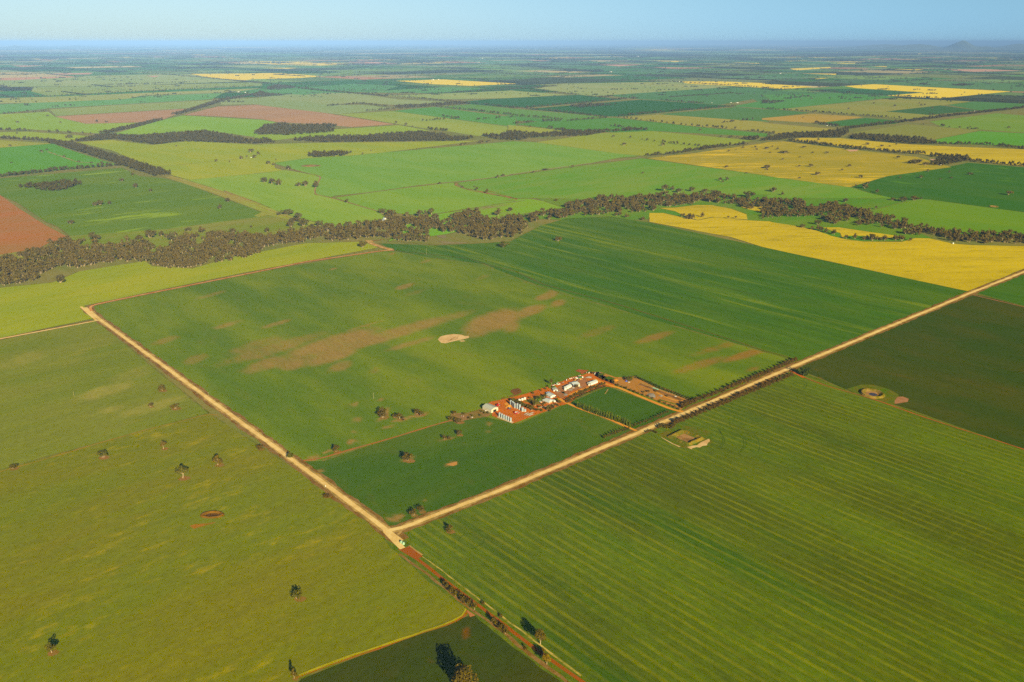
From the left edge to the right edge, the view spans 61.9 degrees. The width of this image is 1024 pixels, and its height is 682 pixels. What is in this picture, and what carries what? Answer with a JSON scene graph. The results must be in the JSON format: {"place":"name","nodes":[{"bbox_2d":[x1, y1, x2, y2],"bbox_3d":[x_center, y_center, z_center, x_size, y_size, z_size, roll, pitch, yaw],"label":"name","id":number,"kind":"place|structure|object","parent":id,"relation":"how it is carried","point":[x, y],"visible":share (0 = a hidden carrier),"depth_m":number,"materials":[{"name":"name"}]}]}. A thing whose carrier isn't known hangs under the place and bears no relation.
{"place":"outdoors","nodes":[
{"label":"outdoors","id":0,"kind":"place"},
{"bbox_2d":[0,93,36,97],"bbox_3d":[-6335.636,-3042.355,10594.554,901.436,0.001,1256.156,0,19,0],"label":"field","id":1,"kind":"structure","parent":0,"point":[19,94],"depth_m":10691.38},
{"bbox_2d":[0,140,51,147],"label":"field","id":2,"kind":"structure","parent":0,"point":[4,143],"depth_m":5664.56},
{"bbox_2d":[0,196,66,254],"bbox_3d":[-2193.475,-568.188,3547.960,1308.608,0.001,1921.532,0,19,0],"label":"ploughed field","id":3,"kind":"structure","parent":0,"point":[20,230],"depth_m":3041.59,"materials":[{"name":"red soil"}]},
{"bbox_2d":[0,132,84,140],"bbox_3d":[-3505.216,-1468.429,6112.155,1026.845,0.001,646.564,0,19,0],"label":"field","id":4,"kind":"structure","parent":0,"point":[42,135],"depth_m":6146.07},
{"bbox_2d":[0,320,98,339],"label":"gravel road","id":5,"kind":"structure","parent":0,"point":[49,329],"depth_m":2005.23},
{"bbox_2d":[0,144,113,175],"bbox_3d":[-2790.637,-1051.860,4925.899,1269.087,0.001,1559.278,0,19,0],"label":"field","id":6,"kind":"structure","parent":0,"point":[27,158],"depth_m":4939.01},
{"bbox_2d":[0,112,133,132],"bbox_3d":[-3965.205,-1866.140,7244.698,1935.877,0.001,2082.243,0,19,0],"label":"field","id":7,"kind":"structure","parent":0,"point":[39,121],"depth_m":6959.52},
{"bbox_2d":[0,321,206,468],"bbox_3d":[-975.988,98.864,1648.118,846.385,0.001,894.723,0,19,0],"label":"field","id":8,"kind":"structure","parent":0,"point":[110,381],"depth_m":1637.29,"materials":[{"name":"plant"}]},
{"bbox_2d":[0,414,216,471],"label":"farm track","id":9,"kind":"structure","parent":0,"point":[97,443],"depth_m":1433.53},
{"bbox_2d":[0,93,221,113],"bbox_3d":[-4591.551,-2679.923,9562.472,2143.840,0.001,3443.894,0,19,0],"label":"field","id":10,"kind":"structure","parent":0,"point":[19,107],"depth_m":9466.80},
{"bbox_2d":[56,109,183,123],"bbox_3d":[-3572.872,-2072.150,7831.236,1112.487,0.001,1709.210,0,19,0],"label":"fallow field","id":11,"kind":"structure","parent":0,"point":[131,117],"depth_m":7700.31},
{"bbox_2d":[0,74,241,86],"bbox_3d":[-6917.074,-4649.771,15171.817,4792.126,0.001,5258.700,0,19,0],"label":"field","id":12,"kind":"structure","parent":0,"point":[90,80],"depth_m":14790.87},
{"bbox_2d":[0,88,258,103],"bbox_3d":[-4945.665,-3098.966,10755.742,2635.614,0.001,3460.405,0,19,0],"label":"field","id":13,"kind":"structure","parent":0,"point":[72,98],"depth_m":10310.29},
{"bbox_2d":[0,168,260,235],"bbox_3d":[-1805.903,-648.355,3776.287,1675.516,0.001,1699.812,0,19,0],"label":"field","id":14,"kind":"structure","parent":0,"point":[164,203],"depth_m":3566.98,"materials":[{"name":"plant"}]},
{"bbox_2d":[50,100,210,115],"bbox_3d":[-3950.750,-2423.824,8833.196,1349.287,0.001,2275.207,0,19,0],"label":"field","id":15,"kind":"structure","parent":0,"point":[121,108],"depth_m":8620.50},
{"bbox_2d":[32,82,261,95],"bbox_3d":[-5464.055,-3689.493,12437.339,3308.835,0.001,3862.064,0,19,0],"label":"field","id":16,"kind":"structure","parent":0,"point":[73,89],"depth_m":12545.93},
{"bbox_2d":[0,242,377,337],"bbox_3d":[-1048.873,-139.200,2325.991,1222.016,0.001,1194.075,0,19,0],"label":"field","id":17,"kind":"structure","parent":0,"point":[27,308],"depth_m":2387.86,"materials":[{"name":"plant"}]},
{"bbox_2d":[115,115,274,136],"bbox_3d":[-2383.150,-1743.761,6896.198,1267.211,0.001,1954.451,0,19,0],"label":"field","id":18,"kind":"structure","parent":0,"point":[244,127],"depth_m":6876.74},
{"bbox_2d":[200,511,223,518],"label":"dam bank","id":19,"kind":"structure","parent":0,"point":[203,514],"depth_m":1218.44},
{"bbox_2d":[0,414,465,681],"bbox_3d":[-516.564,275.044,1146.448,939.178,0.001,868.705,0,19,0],"label":"field","id":20,"kind":"structure","parent":0,"point":[115,567],"depth_m":1090.63,"materials":[{"name":"plant"}]},
{"bbox_2d":[87,250,392,310],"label":"gravel road","id":21,"kind":"structure","parent":0,"point":[90,308],"depth_m":2411.15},
{"bbox_2d":[85,307,402,541],"bbox_3d":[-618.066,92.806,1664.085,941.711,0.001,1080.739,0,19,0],"label":"gravel road","id":22,"kind":"structure","parent":0,"point":[329,487],"depth_m":1465.99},
{"bbox_2d":[194,73,321,79],"bbox_3d":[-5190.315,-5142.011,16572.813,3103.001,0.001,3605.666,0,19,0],"label":"canola field","id":23,"kind":"structure","parent":0,"point":[246,76],"depth_m":16469.44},
{"bbox_2d":[78,140,478,179],"bbox_3d":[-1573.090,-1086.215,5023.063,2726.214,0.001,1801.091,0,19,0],"label":"field","id":24,"kind":"structure","parent":0,"point":[185,154],"depth_m":5203.90,"materials":[{"name":"plant"}]},
{"bbox_2d":[186,170,383,226],"bbox_3d":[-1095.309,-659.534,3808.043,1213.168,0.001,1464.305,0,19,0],"label":"field","id":25,"kind":"structure","parent":0,"point":[306,202],"depth_m":3727.80,"materials":[{"name":"plant"}]},
{"bbox_2d":[186,105,390,126],"bbox_3d":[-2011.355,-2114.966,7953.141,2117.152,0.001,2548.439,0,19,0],"label":"fallow field","id":26,"kind":"structure","parent":0,"point":[276,114],"depth_m":7804.13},
{"bbox_2d":[244,61,342,65],"bbox_3d":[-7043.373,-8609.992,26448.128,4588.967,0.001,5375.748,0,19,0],"label":"canola field","id":27,"kind":"structure","parent":0,"point":[306,63],"depth_m":26147.56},
{"bbox_2d":[266,89,330,94],"bbox_3d":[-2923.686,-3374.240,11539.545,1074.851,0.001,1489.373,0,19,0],"label":"field","id":28,"kind":"structure","parent":0,"point":[300,91],"depth_m":11544.15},
{"bbox_2d":[221,93,443,113],"bbox_3d":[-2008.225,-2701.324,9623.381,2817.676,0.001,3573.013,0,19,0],"label":"field","id":29,"kind":"structure","parent":0,"point":[315,103],"depth_m":9624.11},
{"bbox_2d":[254,125,428,139],"bbox_3d":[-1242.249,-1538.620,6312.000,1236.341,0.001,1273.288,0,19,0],"label":"field","id":30,"kind":"structure","parent":0,"point":[371,130],"depth_m":6348.31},
{"bbox_2d":[304,84,395,90],"bbox_3d":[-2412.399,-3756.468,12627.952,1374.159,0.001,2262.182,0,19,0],"label":"field","id":31,"kind":"structure","parent":0,"point":[356,87],"depth_m":12545.24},
{"bbox_2d":[303,420,451,460],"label":"farm track","id":32,"kind":"structure","parent":0,"point":[373,443],"depth_m":1433.55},
{"bbox_2d":[295,610,467,678],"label":"farm track","id":33,"kind":"structure","parent":0,"point":[381,647],"depth_m":950.27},
{"bbox_2d":[298,608,466,675],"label":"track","id":34,"kind":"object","parent":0,"point":[353,654],"visible":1,"depth_m":954.98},
{"bbox_2d":[384,532,404,548],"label":"gravel road","id":35,"kind":"structure","parent":0,"point":[394,540],"depth_m":1157.58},
{"bbox_2d":[403,546,421,557],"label":"dirt road","id":36,"kind":"structure","parent":0,"point":[409,549],"depth_m":1132.66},
{"bbox_2d":[362,87,483,92],"bbox_3d":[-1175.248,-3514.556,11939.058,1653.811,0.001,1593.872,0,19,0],"label":"field","id":37,"kind":"structure","parent":0,"point":[443,89],"depth_m":11778.89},
{"bbox_2d":[336,182,512,213],"bbox_3d":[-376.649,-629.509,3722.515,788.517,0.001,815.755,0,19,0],"label":"field","id":38,"kind":"structure","parent":0,"point":[444,197],"depth_m":3657.01,"materials":[{"name":"plant"}]},
{"bbox_2d":[299,616,559,681],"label":"field","id":39,"kind":"structure","parent":0,"point":[487,653],"depth_m":932.33,"materials":[{"name":"plant"}]},
{"bbox_2d":[452,663,478,681],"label":"paddock tree","id":40,"kind":"object","parent":39,"relation":"on","point":[462,674],"visible":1,"depth_m":876.77,"materials":[{"name":"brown plant"}]},
{"bbox_2d":[339,111,526,135],"bbox_3d":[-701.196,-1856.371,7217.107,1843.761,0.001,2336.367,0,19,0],"label":"field","id":41,"kind":"structure","parent":0,"point":[456,126],"depth_m":7131.94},
{"bbox_2d":[94,251,796,460],"bbox_3d":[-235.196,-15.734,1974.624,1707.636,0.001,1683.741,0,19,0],"label":"field","id":42,"kind":"structure","parent":0,"point":[306,361],"depth_m":1901.27,"materials":[{"name":"plant"}]},
{"bbox_2d":[438,334,468,342],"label":"sand scrape","id":43,"kind":"object","parent":42,"relation":"on","point":[444,339],"visible":1,"depth_m":1945.56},
{"bbox_2d":[276,141,634,196],"bbox_3d":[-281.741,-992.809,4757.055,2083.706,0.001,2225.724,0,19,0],"label":"field","id":44,"kind":"structure","parent":0,"point":[352,174],"depth_m":4696.63,"materials":[{"name":"plant"}]},
{"bbox_2d":[396,107,515,125],"bbox_3d":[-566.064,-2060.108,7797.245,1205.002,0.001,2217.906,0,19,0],"label":"field","id":45,"kind":"structure","parent":0,"point":[466,115],"depth_m":7805.42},
{"bbox_2d":[403,79,512,85],"bbox_3d":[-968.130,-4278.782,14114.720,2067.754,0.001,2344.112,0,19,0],"label":"canola field","id":46,"kind":"structure","parent":0,"point":[454,82],"depth_m":14066.55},
{"bbox_2d":[305,404,630,525],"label":"field","id":47,"kind":"structure","parent":0,"point":[386,483],"depth_m":1386.20,"materials":[{"name":"plant"}]},
{"bbox_2d":[451,409,490,421],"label":"shrubby strip","id":48,"kind":"object","parent":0,"point":[476,413],"visible":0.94,"depth_m":1544.46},
{"bbox_2d":[389,199,561,240],"bbox_3d":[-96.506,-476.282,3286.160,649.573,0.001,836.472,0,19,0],"label":"field","id":49,"kind":"structure","parent":0,"point":[520,206],"depth_m":3419.10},
{"bbox_2d":[392,91,563,98],"bbox_3d":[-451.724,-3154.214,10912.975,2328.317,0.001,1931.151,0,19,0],"label":"field","id":50,"kind":"structure","parent":0,"point":[494,94],"depth_m":10690.79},
{"bbox_2d":[398,553,568,681],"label":"road verge","id":51,"kind":"structure","parent":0,"point":[535,658],"depth_m":974.22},
{"bbox_2d":[382,536,589,681],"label":"road verge","id":52,"kind":"structure","parent":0,"point":[567,676],"depth_m":1001.26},
{"bbox_2d":[398,549,584,681],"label":"dirt road","id":53,"kind":"structure","parent":0,"point":[536,649],"depth_m":997.70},
{"bbox_2d":[422,556,580,675],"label":"road verge","id":54,"kind":"structure","parent":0,"point":[547,650],"depth_m":984.18,"materials":[{"name":"green plant"}]},
{"bbox_2d":[0,43,1023,463],"bbox_3d":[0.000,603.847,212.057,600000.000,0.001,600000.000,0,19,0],"label":"ground","id":55,"kind":"structure","parent":0,"point":[64,269],"depth_m":5667.24,"materials":[{"name":"plant"}]},
{"bbox_2d":[0,215,314,262],"bbox_3d":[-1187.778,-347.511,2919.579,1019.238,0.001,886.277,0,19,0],"label":"grass reserve","id":56,"kind":"object","parent":55,"relation":"on","point":[273,224],"depth_m":3041.61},
{"bbox_2d":[87,307,389,531],"bbox_3d":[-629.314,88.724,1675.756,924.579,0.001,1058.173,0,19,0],"label":"road verge","id":57,"kind":"structure","parent":55,"relation":"on","point":[321,477],"depth_m":1460.47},
{"bbox_2d":[166,176,321,225],"bbox_3d":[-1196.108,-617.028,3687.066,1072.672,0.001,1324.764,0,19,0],"label":"grass reserve","id":58,"kind":"object","parent":55,"relation":"on","point":[244,201],"depth_m":3611.50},
{"bbox_2d":[80,308,408,543],"bbox_3d":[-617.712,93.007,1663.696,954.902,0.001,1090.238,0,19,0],"label":"road verge","id":59,"kind":"structure","parent":55,"relation":"on","point":[403,536],"depth_m":1444.14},
{"bbox_2d":[0,43,1023,103],"bbox_3d":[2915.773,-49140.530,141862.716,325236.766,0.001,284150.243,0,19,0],"label":"distant paddocks","id":60,"kind":"structure","parent":55,"relation":"on","point":[842,73],"depth_m":22154.19,"materials":[{"name":"plant"}]},
{"bbox_2d":[0,45,1023,102],"bbox_3d":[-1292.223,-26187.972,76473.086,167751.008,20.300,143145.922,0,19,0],"label":"bush","id":61,"kind":"object","parent":60,"relation":"on","point":[527,49],"visible":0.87,"depth_m":33550.98,"materials":[{"name":"green plant"}]},
{"bbox_2d":[0,190,1023,283],"bbox_3d":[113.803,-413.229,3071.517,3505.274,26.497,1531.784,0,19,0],"label":"creek woodland","id":62,"kind":"object","parent":55,"relation":"on","point":[425,220],"visible":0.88,"depth_m":3052.70,"materials":[{"name":"green plant"}]},
{"bbox_2d":[0,66,1023,190],"bbox_3d":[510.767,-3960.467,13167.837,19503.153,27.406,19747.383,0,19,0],"label":"distant woodland","id":63,"kind":"object","parent":55,"relation":"on","point":[203,135],"visible":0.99,"depth_m":6042.87,"materials":[{"name":"green plant"}]},
{"bbox_2d":[0,57,1023,681],"bbox_3d":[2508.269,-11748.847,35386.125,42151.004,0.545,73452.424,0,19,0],"label":"field margins","id":64,"kind":"object","parent":55,"relation":"on","point":[462,261],"visible":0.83,"depth_m":3246.05,"materials":[{"name":"plant"}]},
{"bbox_2d":[0,0,1023,43],"label":"sky","id":65,"kind":"structure","parent":0,"point":[21,21],"materials":[{"name":"blue"}]},
{"bbox_2d":[443,104,600,119],"bbox_3d":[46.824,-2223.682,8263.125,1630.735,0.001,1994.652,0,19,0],"label":"field","id":66,"kind":"structure","parent":0,"point":[563,116],"depth_m":8135.03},
{"bbox_2d":[508,116,546,120],"bbox_3d":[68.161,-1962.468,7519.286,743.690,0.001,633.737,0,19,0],"label":"field","id":67,"kind":"structure","parent":0,"point":[525,119],"depth_m":7406.05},
{"bbox_2d":[508,125,560,132],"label":"field","id":68,"kind":"structure","parent":0,"point":[524,129],"depth_m":6565.31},
{"bbox_2d":[443,157,641,182],"bbox_3d":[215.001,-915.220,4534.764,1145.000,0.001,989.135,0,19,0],"label":"farm track","id":69,"kind":"structure","parent":0,"point":[536,170],"depth_m":4440.87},
{"bbox_2d":[467,95,619,107],"bbox_3d":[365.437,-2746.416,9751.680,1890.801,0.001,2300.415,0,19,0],"label":"field","id":70,"kind":"structure","parent":0,"point":[531,101],"depth_m":9786.36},
{"bbox_2d":[489,372,613,422],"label":"farmyard","id":71,"kind":"structure","parent":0,"point":[517,417],"depth_m":1604.50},
{"bbox_2d":[483,403,497,412],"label":"machinery shed","id":72,"kind":"structure","parent":71,"relation":"on","point":[490,408],"depth_m":1561.60,"materials":[{"name":"white metal"}]},
{"bbox_2d":[554,377,589,397],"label":"farmyard gravel","id":73,"kind":"structure","parent":0,"point":[583,383],"depth_m":1669.37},
{"bbox_2d":[394,250,791,358],"bbox_3d":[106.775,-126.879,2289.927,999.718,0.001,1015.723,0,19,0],"label":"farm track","id":74,"kind":"structure","parent":0,"point":[621,305],"depth_m":2167.35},
{"bbox_2d":[559,398,636,430],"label":"driveway","id":75,"kind":"structure","parent":0,"point":[562,400],"depth_m":1548.48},
{"bbox_2d":[570,387,675,428],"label":"field","id":76,"kind":"structure","parent":0,"point":[631,408],"depth_m":1587.95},
{"bbox_2d":[533,100,726,115],"bbox_3d":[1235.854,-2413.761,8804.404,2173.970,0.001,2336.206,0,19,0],"label":"field","id":77,"kind":"structure","parent":0,"point":[619,108],"depth_m":8750.26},
{"bbox_2d":[538,81,725,95],"bbox_3d":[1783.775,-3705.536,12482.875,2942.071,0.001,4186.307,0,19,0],"label":"field","id":78,"kind":"structure","parent":0,"point":[596,88],"depth_m":12544.95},
{"bbox_2d":[593,379,682,411],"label":"driveway","id":79,"kind":"structure","parent":0,"point":[654,402],"depth_m":1626.96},
{"bbox_2d":[593,372,689,409],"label":"storage yard","id":80,"kind":"structure","parent":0,"point":[633,384],"depth_m":1659.81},
{"bbox_2d":[517,118,768,136],"bbox_3d":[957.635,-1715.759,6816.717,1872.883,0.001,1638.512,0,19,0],"label":"field","id":81,"kind":"structure","parent":0,"point":[597,123],"depth_m":6796.85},
{"bbox_2d":[538,131,751,155],"bbox_3d":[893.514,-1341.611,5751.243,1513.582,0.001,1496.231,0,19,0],"label":"field","id":82,"kind":"structure","parent":0,"point":[637,143],"depth_m":5778.39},
{"bbox_2d":[380,216,966,360],"bbox_3d":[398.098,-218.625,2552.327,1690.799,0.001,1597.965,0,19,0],"label":"field","id":83,"kind":"structure","parent":0,"point":[790,305],"depth_m":2407.96,"materials":[{"name":"plant"}]},
{"bbox_2d":[458,158,890,198],"bbox_3d":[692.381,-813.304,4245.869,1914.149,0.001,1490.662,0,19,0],"label":"field","id":84,"kind":"structure","parent":0,"point":[626,178],"depth_m":4068.68,"materials":[{"name":"plant"}]},
{"bbox_2d":[676,434,694,441],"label":"dam floor","id":85,"kind":"structure","parent":0,"point":[686,437],"depth_m":1458.98,"materials":[{"name":"soil"}]},
{"bbox_2d":[383,269,1023,535],"bbox_3d":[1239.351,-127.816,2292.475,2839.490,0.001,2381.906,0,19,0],"label":"road verge","id":86,"kind":"structure","parent":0,"point":[566,466],"depth_m":1492.62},
{"bbox_2d":[383,271,1023,532],"bbox_3d":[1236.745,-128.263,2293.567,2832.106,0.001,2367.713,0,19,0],"label":"gravel road","id":87,"kind":"structure","parent":0,"point":[569,461],"depth_m":1496.34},
{"bbox_2d":[662,205,746,219],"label":"canola field","id":88,"kind":"structure","parent":0,"point":[708,211],"depth_m":3398.71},
{"bbox_2d":[404,369,1023,681],"bbox_3d":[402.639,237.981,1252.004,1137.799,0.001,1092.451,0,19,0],"label":"field","id":89,"kind":"structure","parent":0,"point":[827,534],"depth_m":1135.63,"materials":[{"name":"plant"}]},
{"bbox_2d":[534,628,545,643],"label":"paddock tree","id":90,"kind":"object","parent":89,"relation":"on","point":[540,634],"visible":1,"depth_m":952.84,"materials":[{"name":"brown plant"}]},
{"bbox_2d":[660,426,712,448],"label":"dam surround","id":91,"kind":"object","parent":89,"relation":"on","point":[704,433],"visible":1,"depth_m":1474.25,"materials":[{"name":"green plant"}]},
{"bbox_2d":[668,429,704,445],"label":"dam bank","id":92,"kind":"structure","parent":91,"relation":"on","point":[673,436],"depth_m":1454.99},
{"bbox_2d":[798,365,810,375],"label":"paddock tree","id":93,"kind":"object","parent":89,"relation":"on","point":[802,370],"visible":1,"depth_m":1725.33,"materials":[{"name":"green plant"}]},
{"bbox_2d":[613,87,822,104],"bbox_3d":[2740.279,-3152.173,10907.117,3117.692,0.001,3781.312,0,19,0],"label":"field","id":94,"kind":"structure","parent":0,"point":[720,99],"depth_m":10690.54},
{"bbox_2d":[513,195,932,240],"bbox_3d":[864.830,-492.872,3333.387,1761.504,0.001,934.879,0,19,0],"label":"field","id":95,"kind":"structure","parent":0,"point":[851,223],"depth_m":3340.08,"materials":[{"name":"plant"}]},
{"bbox_2d":[621,114,835,133],"bbox_3d":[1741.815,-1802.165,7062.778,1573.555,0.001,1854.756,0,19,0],"label":"field","id":96,"kind":"structure","parent":0,"point":[737,124],"depth_m":7045.20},
{"bbox_2d":[662,107,808,121],"bbox_3d":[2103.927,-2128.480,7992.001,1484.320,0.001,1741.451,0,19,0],"label":"field","id":97,"kind":"structure","parent":0,"point":[737,113],"depth_m":8022.11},
{"bbox_2d":[682,81,807,88],"bbox_3d":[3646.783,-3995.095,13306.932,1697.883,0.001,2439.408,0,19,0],"label":"canola field","id":98,"kind":"structure","parent":0,"point":[760,85],"depth_m":13414.35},
{"bbox_2d":[649,142,948,186],"bbox_3d":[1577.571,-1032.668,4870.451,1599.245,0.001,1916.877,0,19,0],"label":"canola field","id":99,"kind":"structure","parent":0,"point":[833,162],"depth_m":4773.92,"materials":[{"name":"plant"}]},
{"bbox_2d":[762,114,859,122],"bbox_3d":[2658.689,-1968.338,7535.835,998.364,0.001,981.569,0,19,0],"label":"field","id":100,"kind":"structure","parent":0,"point":[809,118],"depth_m":7501.44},
{"bbox_2d":[732,93,891,108],"bbox_3d":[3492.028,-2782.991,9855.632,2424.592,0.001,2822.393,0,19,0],"label":"field","id":101,"kind":"structure","parent":0,"point":[821,99],"depth_m":9785.37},
{"bbox_2d":[649,213,1023,290],"bbox_3d":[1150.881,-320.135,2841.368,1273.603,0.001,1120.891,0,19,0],"label":"canola field","id":102,"kind":"structure","parent":0,"point":[956,266],"depth_m":2751.73,"materials":[{"name":"plant"}]},
{"bbox_2d":[824,227,898,238],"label":"canola field","id":103,"kind":"structure","parent":0,"point":[845,231],"depth_m":3025.22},
{"bbox_2d":[826,118,897,125],"bbox_3d":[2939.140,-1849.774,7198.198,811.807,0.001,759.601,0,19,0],"label":"field","id":104,"kind":"structure","parent":0,"point":[861,121],"depth_m":7220.50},
{"bbox_2d":[818,89,908,94],"bbox_3d":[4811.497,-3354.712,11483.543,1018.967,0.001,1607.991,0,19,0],"label":"field","id":105,"kind":"structure","parent":0,"point":[877,92],"depth_m":11541.81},
{"bbox_2d":[839,44,901,47],"bbox_3d":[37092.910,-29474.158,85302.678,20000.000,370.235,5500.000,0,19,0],"label":"hill","id":106,"kind":"structure","parent":0,"point":[879,46],"depth_m":84327.58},
{"bbox_2d":[782,98,969,118],"bbox_3d":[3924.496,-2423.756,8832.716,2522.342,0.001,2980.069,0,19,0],"label":"field","id":107,"kind":"structure","parent":0,"point":[879,107],"depth_m":8749.57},
{"bbox_2d":[844,44,942,49],"bbox_3d":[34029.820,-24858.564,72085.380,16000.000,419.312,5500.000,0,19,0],"label":"hill","id":108,"kind":"structure","parent":0,"point":[913,46],"depth_m":70714.83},
{"bbox_2d":[792,138,1023,165],"bbox_3d":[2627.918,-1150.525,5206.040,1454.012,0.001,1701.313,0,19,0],"label":"canola field","id":109,"kind":"structure","parent":0,"point":[1003,155],"depth_m":5347.87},
{"bbox_2d":[792,370,1023,449],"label":"farm track","id":110,"kind":"structure","parent":0,"point":[908,411],"depth_m":1561.30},
{"bbox_2d":[803,295,1023,448],"bbox_3d":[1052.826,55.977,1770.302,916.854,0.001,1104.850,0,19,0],"label":"field","id":111,"kind":"structure","parent":0,"point":[960,363],"depth_m":1783.84,"materials":[{"name":"plant"}]},
{"bbox_2d":[848,384,898,404],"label":"dam surround","id":112,"kind":"object","parent":111,"relation":"on","point":[890,397],"visible":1,"depth_m":1651.10,"materials":[{"name":"green plant"}]},
{"bbox_2d":[859,388,884,398],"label":"dam bank","id":113,"kind":"structure","parent":112,"relation":"on","point":[879,392],"depth_m":1636.06,"materials":[{"name":"soil"}]},
{"bbox_2d":[853,124,977,138],"bbox_3d":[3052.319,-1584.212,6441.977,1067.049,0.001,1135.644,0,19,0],"label":"field","id":114,"kind":"structure","parent":0,"point":[932,132],"depth_m":6419.26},
{"bbox_2d":[847,84,1009,97],"bbox_3d":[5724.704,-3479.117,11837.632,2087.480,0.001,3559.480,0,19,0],"label":"canola field","id":115,"kind":"structure","parent":0,"point":[947,92],"depth_m":11775.76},
{"bbox_2d":[887,105,976,114],"bbox_3d":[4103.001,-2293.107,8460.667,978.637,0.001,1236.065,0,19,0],"label":"field","id":116,"kind":"structure","parent":0,"point":[940,109],"depth_m":8369.76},
{"bbox_2d":[853,163,1023,211],"bbox_3d":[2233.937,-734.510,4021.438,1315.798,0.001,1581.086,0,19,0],"label":"field","id":117,"kind":"structure","parent":0,"point":[985,185],"depth_m":4012.10,"materials":[{"name":"plant"}]},
{"bbox_2d":[872,199,1023,237],"bbox_3d":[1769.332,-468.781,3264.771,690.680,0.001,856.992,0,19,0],"label":"field","id":118,"kind":"structure","parent":0,"point":[947,215],"depth_m":3301.91,"materials":[{"name":"plant"}]},
{"bbox_2d":[876,80,1023,90],"bbox_3d":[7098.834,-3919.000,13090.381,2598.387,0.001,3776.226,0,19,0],"label":"field","id":119,"kind":"structure","parent":0,"point":[991,86],"depth_m":13111.25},
{"bbox_2d":[911,40,1023,49],"bbox_3d":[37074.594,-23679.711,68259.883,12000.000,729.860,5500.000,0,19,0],"label":"hill","id":120,"kind":"structure","parent":0,"point":[962,45],"depth_m":67087.67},
{"bbox_2d":[930,113,1023,132],"bbox_3d":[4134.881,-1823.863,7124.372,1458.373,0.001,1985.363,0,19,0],"label":"field","id":121,"kind":"structure","parent":0,"point":[999,122],"depth_m":7131.33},
{"bbox_2d":[936,131,1023,145],"bbox_3d":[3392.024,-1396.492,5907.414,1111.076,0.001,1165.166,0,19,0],"label":"field","id":122,"kind":"structure","parent":0,"point":[996,138],"depth_m":5956.55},
{"bbox_2d":[954,69,1016,71],"bbox_3d":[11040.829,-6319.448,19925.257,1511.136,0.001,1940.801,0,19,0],"label":"bare field","id":123,"kind":"structure","parent":0,"point":[978,70],"depth_m":19858.62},
{"bbox_2d":[950,102,1023,109],"bbox_3d":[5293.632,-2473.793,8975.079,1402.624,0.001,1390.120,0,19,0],"label":"field","id":124,"kind":"structure","parent":0,"point":[981,105],"depth_m":9021.91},
{"bbox_2d":[979,275,1023,305],"bbox_3d":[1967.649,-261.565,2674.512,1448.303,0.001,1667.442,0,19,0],"label":"field","id":125,"kind":"structure","parent":0,"point":[1011,290],"depth_m":2311.58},
{"bbox_2d":[995,44,1023,48],"bbox_3d":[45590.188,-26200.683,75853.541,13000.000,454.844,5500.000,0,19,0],"label":"hill","id":126,"kind":"structure","parent":0,"point":[1019,46],"depth_m":74925.45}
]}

